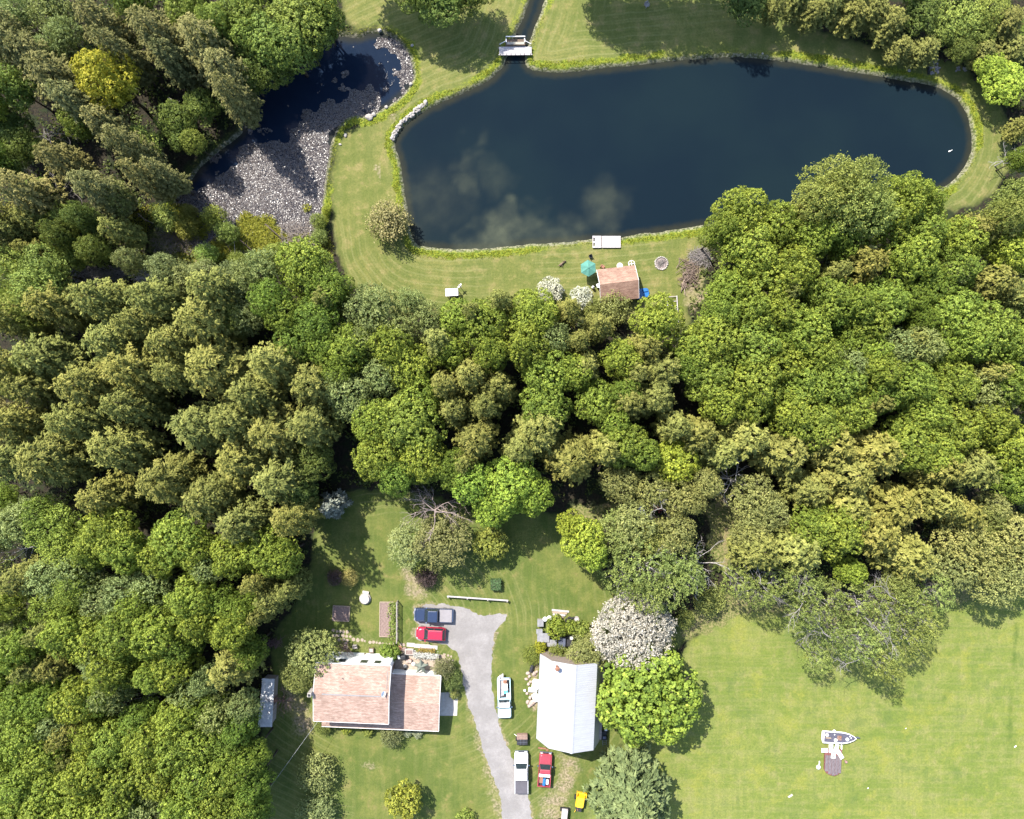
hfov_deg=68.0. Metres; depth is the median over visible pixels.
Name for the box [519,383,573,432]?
broadleaf tree
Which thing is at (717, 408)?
broadleaf tree
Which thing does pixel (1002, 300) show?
conifer tree
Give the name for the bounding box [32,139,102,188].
conifer tree
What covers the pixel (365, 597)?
stone table
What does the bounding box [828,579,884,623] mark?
birch tree
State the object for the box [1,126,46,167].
broadleaf tree
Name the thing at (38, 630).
conifer tree
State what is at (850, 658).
dead tree
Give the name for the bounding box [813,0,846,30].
conifer tree
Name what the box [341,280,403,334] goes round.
feathery tree
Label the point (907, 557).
conifer tree
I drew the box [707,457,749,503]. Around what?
dead tree
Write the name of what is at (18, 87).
broadleaf tree
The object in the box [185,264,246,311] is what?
conifer tree
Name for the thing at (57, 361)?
conifer tree
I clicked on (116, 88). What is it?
broadleaf tree
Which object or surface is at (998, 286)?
conifer tree
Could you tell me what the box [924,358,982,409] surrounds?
broadleaf tree
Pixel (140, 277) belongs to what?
brush pile
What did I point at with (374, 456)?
broadleaf tree
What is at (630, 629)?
flowering tree
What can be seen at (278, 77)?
broadleaf tree
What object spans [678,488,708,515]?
feathery tree
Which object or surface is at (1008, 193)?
feathery tree
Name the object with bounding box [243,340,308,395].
conifer tree
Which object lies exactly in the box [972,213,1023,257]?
conifer tree
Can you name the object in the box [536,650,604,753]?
barn
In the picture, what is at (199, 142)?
feathery tree
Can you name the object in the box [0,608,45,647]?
feathery tree
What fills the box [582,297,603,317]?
shrub
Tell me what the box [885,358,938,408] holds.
broadleaf tree
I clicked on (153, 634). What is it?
broadleaf tree
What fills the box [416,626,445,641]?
car
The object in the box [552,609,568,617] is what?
lumber stack
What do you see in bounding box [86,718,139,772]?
broadleaf tree
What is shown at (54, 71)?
conifer tree
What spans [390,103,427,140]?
stone wall
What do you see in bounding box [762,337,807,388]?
broadleaf tree
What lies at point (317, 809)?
shrub
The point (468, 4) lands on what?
broadleaf tree
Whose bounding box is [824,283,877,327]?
broadleaf tree
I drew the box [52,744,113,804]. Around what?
broadleaf tree
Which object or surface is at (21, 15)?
feathery tree
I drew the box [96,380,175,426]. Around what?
conifer tree
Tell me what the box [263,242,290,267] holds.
broadleaf tree
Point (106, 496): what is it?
conifer tree
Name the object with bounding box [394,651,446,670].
patio
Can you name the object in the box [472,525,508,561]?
broadleaf tree
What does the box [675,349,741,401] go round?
broadleaf tree
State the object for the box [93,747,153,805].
broadleaf tree
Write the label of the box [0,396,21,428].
conifer tree
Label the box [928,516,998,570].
feathery tree
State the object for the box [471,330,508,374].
broadleaf tree
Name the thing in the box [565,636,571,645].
scrap bin
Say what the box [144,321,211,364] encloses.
conifer tree
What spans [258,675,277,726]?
shed
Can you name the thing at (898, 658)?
birch tree
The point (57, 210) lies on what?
feathery tree
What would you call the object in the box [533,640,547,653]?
shrub
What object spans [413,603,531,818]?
driveway
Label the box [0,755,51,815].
broadleaf tree
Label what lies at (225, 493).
conifer tree
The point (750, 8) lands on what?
broadleaf tree
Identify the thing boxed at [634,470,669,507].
feathery tree
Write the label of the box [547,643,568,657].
shrub
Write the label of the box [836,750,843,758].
lounge chair
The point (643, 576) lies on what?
birch tree
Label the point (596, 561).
broadleaf tree
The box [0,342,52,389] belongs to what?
conifer tree
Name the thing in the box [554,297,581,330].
conifer tree
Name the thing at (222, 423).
conifer tree
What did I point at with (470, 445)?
conifer tree
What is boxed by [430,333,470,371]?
broadleaf tree
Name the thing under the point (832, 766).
wooden raft
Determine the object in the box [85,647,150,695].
broadleaf tree
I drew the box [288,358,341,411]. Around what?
conifer tree
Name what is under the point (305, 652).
feathery tree
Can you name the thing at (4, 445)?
conifer tree
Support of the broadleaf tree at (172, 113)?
on the ground at (940, 734)
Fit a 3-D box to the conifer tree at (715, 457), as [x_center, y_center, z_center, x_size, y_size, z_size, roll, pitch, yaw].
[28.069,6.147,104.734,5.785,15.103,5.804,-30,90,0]
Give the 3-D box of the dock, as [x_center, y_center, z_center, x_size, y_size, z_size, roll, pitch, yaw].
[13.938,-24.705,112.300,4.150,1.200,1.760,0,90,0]
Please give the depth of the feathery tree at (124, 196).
104.28 m
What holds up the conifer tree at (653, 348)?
on the ground at (940, 734)
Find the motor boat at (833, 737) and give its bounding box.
[821,730,859,743]
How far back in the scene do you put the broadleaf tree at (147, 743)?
98.33 m
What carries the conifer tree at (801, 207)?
on the ground at (940, 734)
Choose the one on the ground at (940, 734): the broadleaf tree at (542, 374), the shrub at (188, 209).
the broadleaf tree at (542, 374)
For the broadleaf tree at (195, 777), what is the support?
on the ground at (940, 734)
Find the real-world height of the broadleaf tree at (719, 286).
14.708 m
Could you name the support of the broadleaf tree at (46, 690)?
on the ground at (940, 734)
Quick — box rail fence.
[447,596,507,601]
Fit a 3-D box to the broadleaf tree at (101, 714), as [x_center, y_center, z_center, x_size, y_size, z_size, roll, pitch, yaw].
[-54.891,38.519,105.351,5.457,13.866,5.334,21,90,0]
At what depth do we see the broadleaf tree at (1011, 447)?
100.76 m
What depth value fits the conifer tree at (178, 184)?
103.28 m
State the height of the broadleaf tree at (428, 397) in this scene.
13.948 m
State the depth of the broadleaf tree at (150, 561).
99.28 m
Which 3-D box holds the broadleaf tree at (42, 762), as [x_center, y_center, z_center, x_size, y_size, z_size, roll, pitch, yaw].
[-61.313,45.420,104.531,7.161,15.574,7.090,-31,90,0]
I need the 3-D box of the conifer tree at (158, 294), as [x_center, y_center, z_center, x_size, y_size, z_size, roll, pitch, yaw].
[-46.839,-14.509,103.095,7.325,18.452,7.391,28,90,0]
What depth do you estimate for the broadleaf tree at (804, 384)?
98.68 m
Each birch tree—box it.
[597,550,650,599]
[611,534,683,601]
[625,571,670,617]
[636,556,697,614]
[653,539,699,585]
[671,558,707,595]
[719,564,756,599]
[741,573,777,610]
[754,559,795,597]
[777,564,824,604]
[779,597,822,633]
[793,573,845,626]
[798,640,832,674]
[809,611,860,652]
[827,616,881,666]
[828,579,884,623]
[850,607,900,645]
[854,633,907,682]
[868,654,907,688]
[872,578,927,623]
[882,614,936,660]
[891,599,945,639]
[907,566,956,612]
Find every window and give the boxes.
[338,659,346,662]
[373,660,381,663]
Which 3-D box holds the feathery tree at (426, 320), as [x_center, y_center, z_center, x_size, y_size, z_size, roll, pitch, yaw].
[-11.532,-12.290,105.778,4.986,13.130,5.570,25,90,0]
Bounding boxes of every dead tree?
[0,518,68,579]
[23,168,80,203]
[25,109,76,145]
[118,667,162,712]
[264,684,294,717]
[335,638,352,656]
[399,485,471,546]
[442,504,475,541]
[613,548,670,584]
[640,485,675,521]
[681,537,731,596]
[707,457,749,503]
[730,567,783,606]
[764,566,832,628]
[795,607,855,651]
[827,581,898,651]
[828,632,884,671]
[859,608,908,659]
[860,570,915,631]
[888,575,931,622]
[988,142,1022,174]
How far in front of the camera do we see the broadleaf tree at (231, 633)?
98.36 m
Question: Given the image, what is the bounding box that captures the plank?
[498,677,499,698]
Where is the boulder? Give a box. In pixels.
[365,114,372,120]
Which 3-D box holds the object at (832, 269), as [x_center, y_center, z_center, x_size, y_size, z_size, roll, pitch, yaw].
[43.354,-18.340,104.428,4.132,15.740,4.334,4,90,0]
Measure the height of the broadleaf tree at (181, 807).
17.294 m
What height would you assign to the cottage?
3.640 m
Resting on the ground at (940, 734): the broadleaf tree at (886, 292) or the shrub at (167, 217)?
the broadleaf tree at (886, 292)
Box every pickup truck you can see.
[414,607,452,623]
[496,677,511,717]
[513,750,529,793]
[537,751,552,787]
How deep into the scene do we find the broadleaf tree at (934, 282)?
100.42 m
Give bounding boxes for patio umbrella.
[413,660,427,673]
[581,260,595,275]
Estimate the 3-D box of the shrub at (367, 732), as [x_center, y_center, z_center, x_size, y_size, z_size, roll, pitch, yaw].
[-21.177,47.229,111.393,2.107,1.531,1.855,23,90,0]
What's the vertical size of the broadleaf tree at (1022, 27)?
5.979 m
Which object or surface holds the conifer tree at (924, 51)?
on the ground at (940, 734)
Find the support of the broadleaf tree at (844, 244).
on the ground at (940, 734)
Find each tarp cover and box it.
[537,633,548,641]
[547,640,556,646]
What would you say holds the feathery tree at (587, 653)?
on the ground at (940, 734)
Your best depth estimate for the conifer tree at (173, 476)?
99.92 m
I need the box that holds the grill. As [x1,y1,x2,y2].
[398,654,406,659]
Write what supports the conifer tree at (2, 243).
on the ground at (940, 734)
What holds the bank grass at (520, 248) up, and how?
on the ground at (940, 734)
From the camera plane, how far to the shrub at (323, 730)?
110.64 m
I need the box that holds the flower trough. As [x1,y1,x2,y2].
[413,650,438,660]
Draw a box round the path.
[332,629,453,662]
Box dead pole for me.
[265,223,284,240]
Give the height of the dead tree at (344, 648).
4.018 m
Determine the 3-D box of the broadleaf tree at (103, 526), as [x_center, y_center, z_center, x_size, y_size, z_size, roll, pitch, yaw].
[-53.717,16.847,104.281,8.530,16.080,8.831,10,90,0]
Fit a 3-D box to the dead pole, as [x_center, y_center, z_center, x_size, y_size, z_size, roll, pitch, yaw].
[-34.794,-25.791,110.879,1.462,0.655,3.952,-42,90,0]
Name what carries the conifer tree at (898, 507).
on the ground at (940, 734)
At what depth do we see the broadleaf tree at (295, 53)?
102.05 m
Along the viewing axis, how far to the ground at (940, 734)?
112.00 m
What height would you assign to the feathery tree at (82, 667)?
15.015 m
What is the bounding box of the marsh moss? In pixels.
[129,202,333,268]
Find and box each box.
[503,683,507,689]
[537,619,543,626]
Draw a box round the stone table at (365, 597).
[359,590,370,603]
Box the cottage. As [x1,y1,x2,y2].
[596,265,638,302]
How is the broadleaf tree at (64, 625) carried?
on the ground at (940, 734)
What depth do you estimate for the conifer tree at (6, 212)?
101.89 m
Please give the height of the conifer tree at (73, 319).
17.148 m
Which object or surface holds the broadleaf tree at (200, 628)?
on the ground at (940, 734)
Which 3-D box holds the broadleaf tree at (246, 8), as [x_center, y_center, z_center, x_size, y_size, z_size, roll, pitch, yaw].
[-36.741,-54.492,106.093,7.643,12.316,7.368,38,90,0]
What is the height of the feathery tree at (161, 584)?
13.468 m
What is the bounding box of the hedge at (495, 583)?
[490,578,501,590]
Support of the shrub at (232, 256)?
on the ground at (940, 734)
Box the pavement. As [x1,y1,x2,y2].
[439,692,457,715]
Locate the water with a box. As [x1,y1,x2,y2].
[160,0,971,250]
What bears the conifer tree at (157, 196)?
on the ground at (940, 734)
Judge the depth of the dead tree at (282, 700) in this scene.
109.72 m
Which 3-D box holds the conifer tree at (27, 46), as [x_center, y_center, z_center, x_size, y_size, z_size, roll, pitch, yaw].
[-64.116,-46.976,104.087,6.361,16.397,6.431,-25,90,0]
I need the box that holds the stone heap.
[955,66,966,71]
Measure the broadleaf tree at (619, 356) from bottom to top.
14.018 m
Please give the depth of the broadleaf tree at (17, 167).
105.47 m
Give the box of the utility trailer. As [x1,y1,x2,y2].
[514,733,528,744]
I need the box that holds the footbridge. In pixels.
[498,36,531,55]
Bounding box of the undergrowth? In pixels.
[0,0,1023,816]
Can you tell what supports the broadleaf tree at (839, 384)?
on the ground at (940, 734)
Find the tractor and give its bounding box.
[558,807,568,818]
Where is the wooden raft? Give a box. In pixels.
[824,749,841,775]
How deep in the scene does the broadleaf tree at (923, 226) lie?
99.12 m
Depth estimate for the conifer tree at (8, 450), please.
98.96 m
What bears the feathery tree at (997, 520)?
on the ground at (940, 734)
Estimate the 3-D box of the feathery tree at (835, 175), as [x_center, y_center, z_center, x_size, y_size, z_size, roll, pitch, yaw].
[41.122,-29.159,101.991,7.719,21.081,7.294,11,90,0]
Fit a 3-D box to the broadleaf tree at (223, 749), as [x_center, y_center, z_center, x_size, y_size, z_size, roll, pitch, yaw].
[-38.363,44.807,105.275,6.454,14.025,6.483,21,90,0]
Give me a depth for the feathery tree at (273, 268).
100.63 m
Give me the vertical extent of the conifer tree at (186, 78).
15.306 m
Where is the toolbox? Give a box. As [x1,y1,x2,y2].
[539,774,549,776]
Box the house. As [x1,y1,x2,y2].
[307,652,440,731]
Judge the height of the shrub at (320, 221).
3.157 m
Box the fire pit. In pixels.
[654,256,667,269]
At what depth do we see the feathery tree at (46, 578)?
100.53 m
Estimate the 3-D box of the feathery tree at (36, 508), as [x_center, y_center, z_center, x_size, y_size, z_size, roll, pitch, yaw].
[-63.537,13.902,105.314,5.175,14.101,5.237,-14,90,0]
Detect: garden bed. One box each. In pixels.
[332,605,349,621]
[379,601,393,636]
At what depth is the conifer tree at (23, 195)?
101.38 m
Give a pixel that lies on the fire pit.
(660, 263)
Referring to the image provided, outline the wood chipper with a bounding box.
[574,791,586,811]
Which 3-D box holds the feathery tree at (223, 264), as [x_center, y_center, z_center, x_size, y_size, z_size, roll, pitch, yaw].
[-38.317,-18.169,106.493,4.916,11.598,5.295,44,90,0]
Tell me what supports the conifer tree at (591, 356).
on the ground at (940, 734)
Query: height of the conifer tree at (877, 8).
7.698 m
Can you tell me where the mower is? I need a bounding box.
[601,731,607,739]
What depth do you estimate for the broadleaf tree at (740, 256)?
98.36 m
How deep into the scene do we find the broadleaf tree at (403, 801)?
108.24 m
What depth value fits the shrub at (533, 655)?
110.88 m
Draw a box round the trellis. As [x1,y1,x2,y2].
[396,600,397,642]
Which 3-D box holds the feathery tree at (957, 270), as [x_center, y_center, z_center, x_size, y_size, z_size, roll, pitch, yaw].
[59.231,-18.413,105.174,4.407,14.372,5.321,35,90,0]
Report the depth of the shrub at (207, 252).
109.45 m
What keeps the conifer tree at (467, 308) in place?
on the ground at (940, 734)
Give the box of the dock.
[592,236,620,247]
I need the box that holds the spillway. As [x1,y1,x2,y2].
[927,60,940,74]
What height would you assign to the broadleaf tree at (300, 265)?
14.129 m
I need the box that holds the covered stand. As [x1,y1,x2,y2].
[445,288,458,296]
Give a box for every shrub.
[148,202,184,233]
[172,211,200,239]
[181,203,199,218]
[192,241,223,266]
[199,202,228,230]
[214,219,243,245]
[227,250,246,267]
[294,792,338,818]
[296,750,337,796]
[309,213,326,228]
[310,227,327,244]
[313,722,332,735]
[321,205,330,216]
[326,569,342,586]
[340,567,359,586]
[341,728,351,734]
[360,729,373,737]
[362,195,413,242]
[377,729,403,748]
[378,638,399,661]
[403,730,411,737]
[412,731,422,738]
[414,567,440,589]
[430,656,454,680]
[441,668,463,694]
[449,690,459,699]
[455,806,474,818]
[520,644,542,665]
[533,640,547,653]
[537,276,564,301]
[545,614,567,639]
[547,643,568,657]
[564,619,576,634]
[569,286,592,309]
[572,619,591,637]
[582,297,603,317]
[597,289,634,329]
[675,608,695,629]
[691,581,726,620]
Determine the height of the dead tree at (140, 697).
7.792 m
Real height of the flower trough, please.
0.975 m
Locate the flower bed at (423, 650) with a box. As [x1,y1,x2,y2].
[418,647,434,652]
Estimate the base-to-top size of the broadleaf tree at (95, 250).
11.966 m
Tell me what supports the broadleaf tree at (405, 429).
on the ground at (940, 734)
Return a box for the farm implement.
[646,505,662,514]
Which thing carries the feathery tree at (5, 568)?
on the ground at (940, 734)
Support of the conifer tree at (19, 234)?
on the ground at (940, 734)
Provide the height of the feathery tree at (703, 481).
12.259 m
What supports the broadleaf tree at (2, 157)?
on the ground at (940, 734)
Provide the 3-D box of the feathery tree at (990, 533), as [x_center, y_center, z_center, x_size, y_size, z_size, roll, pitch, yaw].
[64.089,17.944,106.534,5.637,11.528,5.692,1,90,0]
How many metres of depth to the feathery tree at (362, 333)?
100.29 m
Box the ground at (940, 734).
[0,0,1023,818]
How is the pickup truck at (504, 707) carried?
on the ground at (940, 734)
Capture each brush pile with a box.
[70,262,130,284]
[128,270,161,284]
[149,229,201,254]
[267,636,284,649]
[277,217,316,245]
[676,257,700,288]
[686,245,713,268]
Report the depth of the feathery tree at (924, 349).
99.17 m
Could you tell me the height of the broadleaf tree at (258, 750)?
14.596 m
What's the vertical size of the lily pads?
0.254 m
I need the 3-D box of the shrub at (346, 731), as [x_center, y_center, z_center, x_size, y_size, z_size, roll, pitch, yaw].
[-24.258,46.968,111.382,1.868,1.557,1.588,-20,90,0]
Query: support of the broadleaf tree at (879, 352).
on the ground at (940, 734)
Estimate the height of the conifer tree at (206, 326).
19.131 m
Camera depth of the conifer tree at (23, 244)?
102.13 m
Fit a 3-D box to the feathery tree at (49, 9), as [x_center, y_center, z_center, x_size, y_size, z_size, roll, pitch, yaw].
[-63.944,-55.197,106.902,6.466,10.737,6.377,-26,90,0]
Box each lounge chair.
[831,750,835,758]
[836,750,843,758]
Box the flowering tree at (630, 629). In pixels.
[590,589,676,671]
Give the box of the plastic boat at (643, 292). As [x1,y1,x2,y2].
[638,288,648,298]
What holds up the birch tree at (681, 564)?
on the ground at (940, 734)
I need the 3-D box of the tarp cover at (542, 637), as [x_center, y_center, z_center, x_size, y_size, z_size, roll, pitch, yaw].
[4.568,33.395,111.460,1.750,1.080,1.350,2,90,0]
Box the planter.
[405,648,413,654]
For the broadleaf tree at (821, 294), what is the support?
on the ground at (940, 734)
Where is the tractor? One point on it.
(564, 813)
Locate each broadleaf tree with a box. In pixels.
[0,62,53,112]
[0,84,31,124]
[0,105,34,150]
[0,141,13,174]
[0,145,28,186]
[0,287,16,305]
[0,481,24,505]
[0,497,18,521]
[0,533,13,551]
[0,619,45,674]
[0,649,22,688]
[0,672,61,731]
[0,703,58,763]
[0,728,21,775]
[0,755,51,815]
[0,784,37,818]
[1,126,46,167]
[17,675,81,725]
[17,786,79,818]
[18,724,75,779]
[21,177,60,207]
[24,755,75,812]
[34,605,94,659]
[35,217,81,252]
[45,670,100,724]
[47,785,103,818]
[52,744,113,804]
[55,105,96,142]
[55,241,93,271]
[58,610,116,665]
[59,200,104,233]
[66,530,113,572]
[66,703,133,761]
[68,43,146,111]
[72,233,122,267]
[73,500,149,566]
[80,678,130,717]
[82,783,146,818]
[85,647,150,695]
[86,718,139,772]
[92,609,165,661]
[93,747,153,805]
[99,526,164,575]
[108,0,155,24]
[114,581,172,624]
[116,694,168,742]
[121,712,173,772]
[127,605,185,660]
[131,653,177,694]
[132,754,188,801]
[136,534,180,579]
[146,644,207,695]
[147,506,213,571]
[150,720,205,775]
[152,690,207,743]
[153,98,197,138]
[153,621,207,667]
[156,781,209,818]
[162,571,225,627]
[163,0,209,31]
[166,120,198,154]
[171,750,226,802]
[172,715,224,766]
[175,524,227,572]
[175,596,223,646]
[182,87,220,125]
[185,686,231,732]
[191,781,242,818]
[192,1,237,46]
[201,714,253,766]
[202,580,244,624]
[203,737,255,798]
[207,600,257,652]
[209,535,257,580]
[214,81,251,115]
[216,0,271,32]
[219,302,260,337]
[220,706,262,748]
[221,590,267,628]
[221,767,272,818]
[226,13,266,55]
[227,727,273,783]
[230,632,270,671]
[233,41,277,77]
[233,777,275,818]
[234,60,269,97]
[234,749,277,805]
[239,523,292,573]
[243,11,295,70]
[245,275,294,322]
[252,54,296,89]
[258,537,304,579]
[261,291,308,336]
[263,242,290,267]
[264,0,337,62]
[265,21,315,77]
[272,316,316,363]
[274,236,336,295]
[278,475,318,509]
[292,295,345,346]
[292,440,336,481]
[296,28,326,67]
[297,0,345,40]
[304,264,355,310]
[304,325,344,366]
[315,12,344,46]
[318,350,363,388]
[327,322,374,372]
[350,430,402,481]
[351,398,395,446]
[367,323,415,367]
[370,390,448,461]
[375,457,418,497]
[384,343,436,396]
[384,778,422,818]
[395,0,438,14]
[395,436,448,484]
[397,372,444,420]
[415,0,464,28]
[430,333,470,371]
[432,447,473,491]
[438,298,478,341]
[447,458,494,505]
[456,297,510,349]
[457,0,493,16]
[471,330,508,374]
[471,482,515,528]
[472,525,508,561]
[482,451,541,513]
[499,322,550,373]
[507,287,560,339]
[514,477,554,517]
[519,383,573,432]
[521,346,577,399]
[556,508,585,541]
[557,353,592,391]
[560,516,606,563]
[573,377,619,425]
[574,537,608,572]
[595,641,703,747]
[596,406,630,438]
[597,338,643,379]
[598,422,648,468]
[604,376,642,413]
[625,436,661,470]
[628,291,685,346]
[651,437,701,486]
[667,325,720,372]
[670,353,703,384]
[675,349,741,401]
[683,314,746,368]
[696,211,743,255]
[696,294,741,330]
[697,381,745,425]
[702,269,749,307]
[710,185,770,234]
[713,220,778,281]
[721,0,768,27]
[724,319,787,375]
[724,356,783,414]
[726,286,777,335]
[727,391,771,426]
[731,253,792,306]
[746,199,804,252]
[758,291,799,337]
[762,244,819,299]
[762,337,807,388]
[765,386,818,437]
[768,324,808,358]
[774,356,833,408]
[775,302,833,358]
[782,218,833,258]
[782,391,846,453]
[785,502,834,547]
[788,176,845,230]
[797,334,844,374]
[798,270,854,327]
[804,502,869,561]
[806,214,843,254]
[810,355,867,410]
[812,303,847,335]
[821,217,871,264]
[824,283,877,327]
[825,390,876,434]
[825,554,868,584]
[827,324,874,364]
[837,299,895,344]
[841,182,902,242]
[850,351,905,395]
[854,376,904,416]
[855,335,894,371]
[858,275,912,326]
[861,197,917,250]
[873,170,935,220]
[874,229,941,285]
[879,412,942,472]
[882,207,950,262]
[884,305,942,332]
[884,392,953,434]
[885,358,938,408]
[886,416,937,441]
[893,279,935,319]
[898,0,947,36]
[901,263,957,310]
[908,431,958,472]
[911,182,949,221]
[915,330,965,370]
[917,431,965,475]
[919,285,988,337]
[923,243,986,293]
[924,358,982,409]
[925,10,963,47]
[928,215,989,263]
[929,399,987,455]
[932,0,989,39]
[943,34,977,64]
[943,317,999,364]
[958,299,1023,364]
[960,399,1021,445]
[961,15,997,49]
[966,423,1023,473]
[973,52,1008,83]
[978,359,1023,409]
[979,227,1023,273]
[981,60,1023,106]
[981,321,1023,366]
[988,459,1023,504]
[995,145,1023,172]
[1011,309,1023,336]
[1016,400,1023,416]
[1018,21,1023,35]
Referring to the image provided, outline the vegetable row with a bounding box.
[386,602,399,639]
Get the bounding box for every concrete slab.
[414,644,421,647]
[422,644,429,647]
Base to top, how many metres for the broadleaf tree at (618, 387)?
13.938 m
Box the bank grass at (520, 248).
[321,15,983,258]
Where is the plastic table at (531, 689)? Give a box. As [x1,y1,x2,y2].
[528,687,536,691]
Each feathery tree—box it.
[0,0,43,35]
[0,244,57,293]
[0,284,51,332]
[0,374,36,401]
[0,495,57,545]
[0,506,32,550]
[0,508,8,547]
[0,553,20,582]
[0,580,35,625]
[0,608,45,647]
[5,263,74,318]
[7,355,45,379]
[15,492,74,529]
[17,241,84,290]
[19,556,75,602]
[23,502,88,556]
[25,0,76,35]
[26,582,78,623]
[32,708,80,742]
[33,31,73,65]
[36,523,80,570]
[38,200,87,239]
[43,13,89,56]
[48,546,105,590]
[51,569,115,607]
[75,646,124,682]
[77,573,121,623]
[85,667,144,715]
[94,178,140,217]
[99,570,163,618]
[109,246,149,277]
[112,646,149,667]
[124,788,175,818]
[125,566,180,609]
[127,121,166,156]
[142,251,183,286]
[158,258,200,297]
[165,662,213,709]
[178,128,211,156]
[185,257,222,288]
[186,658,221,698]
[190,546,226,582]
[192,687,243,738]
[215,259,244,293]
[222,269,260,307]
[225,686,264,727]
[229,257,269,295]
[231,301,268,336]
[243,247,287,285]
[279,659,314,693]
[284,626,340,682]
[314,368,351,401]
[325,366,379,425]
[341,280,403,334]
[347,320,380,360]
[361,356,404,397]
[378,308,418,346]
[386,520,429,569]
[392,285,428,316]
[408,508,473,573]
[409,299,441,338]
[539,321,574,361]
[565,631,607,671]
[594,507,641,558]
[597,463,641,504]
[607,499,658,552]
[627,516,666,561]
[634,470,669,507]
[652,512,696,556]
[656,477,699,518]
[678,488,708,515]
[688,465,723,498]
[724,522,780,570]
[726,472,781,521]
[728,517,768,554]
[733,507,773,538]
[747,493,791,532]
[794,150,865,214]
[807,174,875,240]
[825,154,890,211]
[830,346,869,388]
[870,568,922,608]
[874,325,919,367]
[894,323,948,369]
[920,541,982,594]
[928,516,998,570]
[938,253,973,288]
[950,542,1007,587]
[959,366,1019,418]
[959,522,1002,559]
[966,0,1011,31]
[967,560,1023,608]
[969,176,1023,216]
[969,491,1013,521]
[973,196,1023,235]
[973,499,1010,530]
[984,504,1023,566]
[984,537,1023,597]
[991,194,1023,236]
[1001,278,1023,317]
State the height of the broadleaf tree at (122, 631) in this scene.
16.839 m
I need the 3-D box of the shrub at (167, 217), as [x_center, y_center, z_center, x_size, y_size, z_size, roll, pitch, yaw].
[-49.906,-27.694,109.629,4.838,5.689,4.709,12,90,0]
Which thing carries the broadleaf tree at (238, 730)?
on the ground at (940, 734)
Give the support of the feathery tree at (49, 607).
on the ground at (940, 734)
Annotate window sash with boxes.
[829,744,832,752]
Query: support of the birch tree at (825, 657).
on the ground at (940, 734)
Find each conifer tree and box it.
[0,7,43,42]
[0,20,40,79]
[0,29,25,66]
[0,167,70,220]
[0,199,30,223]
[0,213,26,245]
[0,215,53,245]
[0,239,38,260]
[0,301,61,342]
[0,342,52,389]
[0,371,78,413]
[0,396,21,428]
[0,396,57,445]
[0,431,64,485]
[0,436,20,475]
[0,553,53,595]
[1,303,33,336]
[2,29,71,82]
[5,649,66,684]
[8,204,55,241]
[8,328,100,384]
[9,238,67,268]
[9,424,104,488]
[17,47,100,108]
[18,605,89,647]
[21,276,102,334]
[31,648,91,683]
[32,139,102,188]
[41,78,115,139]
[41,396,125,447]
[43,710,108,753]
[48,356,130,411]
[53,748,84,771]
[61,277,140,327]
[65,167,139,220]
[71,0,141,57]
[73,469,143,516]
[79,103,140,152]
[81,315,156,367]
[85,422,170,479]
[86,22,158,87]
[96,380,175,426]
[97,215,150,255]
[100,123,169,175]
[100,340,179,398]
[109,307,180,347]
[114,157,179,205]
[123,275,195,327]
[124,3,191,79]
[134,447,211,506]
[138,154,193,196]
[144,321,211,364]
[147,33,204,90]
[150,351,218,397]
[165,397,240,456]
[171,291,248,350]
[175,11,242,88]
[180,471,255,523]
[184,339,252,402]
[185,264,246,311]
[199,47,255,101]
[205,631,266,691]
[207,70,264,128]
[208,397,269,448]
[213,434,280,488]
[214,495,281,544]
[223,367,290,417]
[237,567,277,595]
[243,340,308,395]
[244,399,308,459]
[244,593,283,628]
[249,452,317,505]
[252,572,296,613]
[269,492,325,539]
[274,566,312,603]
[283,402,347,448]
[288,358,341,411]
[310,285,349,316]
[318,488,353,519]
[419,327,462,362]
[430,366,461,402]
[437,393,473,429]
[450,450,481,476]
[451,356,493,397]
[451,417,500,460]
[460,302,480,324]
[467,389,508,420]
[479,366,519,404]
[486,288,514,318]
[497,424,537,464]
[511,405,569,463]
[537,424,593,485]
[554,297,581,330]
[561,327,590,356]
[572,349,599,385]
[577,311,614,345]
[582,742,671,818]
[584,428,622,467]
[606,384,645,420]
[617,358,651,386]
[624,331,662,365]
[636,347,681,391]
[637,375,677,418]
[649,407,694,443]
[674,414,718,454]
[693,435,737,471]
[714,414,772,461]
[720,229,760,262]
[747,427,810,484]
[758,0,786,28]
[769,517,823,575]
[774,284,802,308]
[778,467,833,510]
[780,0,810,25]
[786,204,817,225]
[793,0,826,35]
[798,421,858,472]
[802,451,875,497]
[806,475,876,525]
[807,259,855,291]
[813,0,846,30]
[825,0,869,38]
[825,245,890,288]
[844,509,900,558]
[845,426,905,482]
[854,0,891,35]
[860,393,895,416]
[863,480,923,531]
[863,523,938,584]
[865,5,909,48]
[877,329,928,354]
[881,34,914,65]
[897,455,966,488]
[902,481,967,521]
[905,33,940,70]
[923,490,986,529]
[931,443,1002,493]
[946,212,997,243]
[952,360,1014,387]
[955,263,1023,303]
[963,38,996,72]
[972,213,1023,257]
[974,285,1023,319]
[984,4,1023,48]
[995,35,1023,66]
[999,116,1023,144]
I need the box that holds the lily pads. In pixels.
[159,37,413,251]
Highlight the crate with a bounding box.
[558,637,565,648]

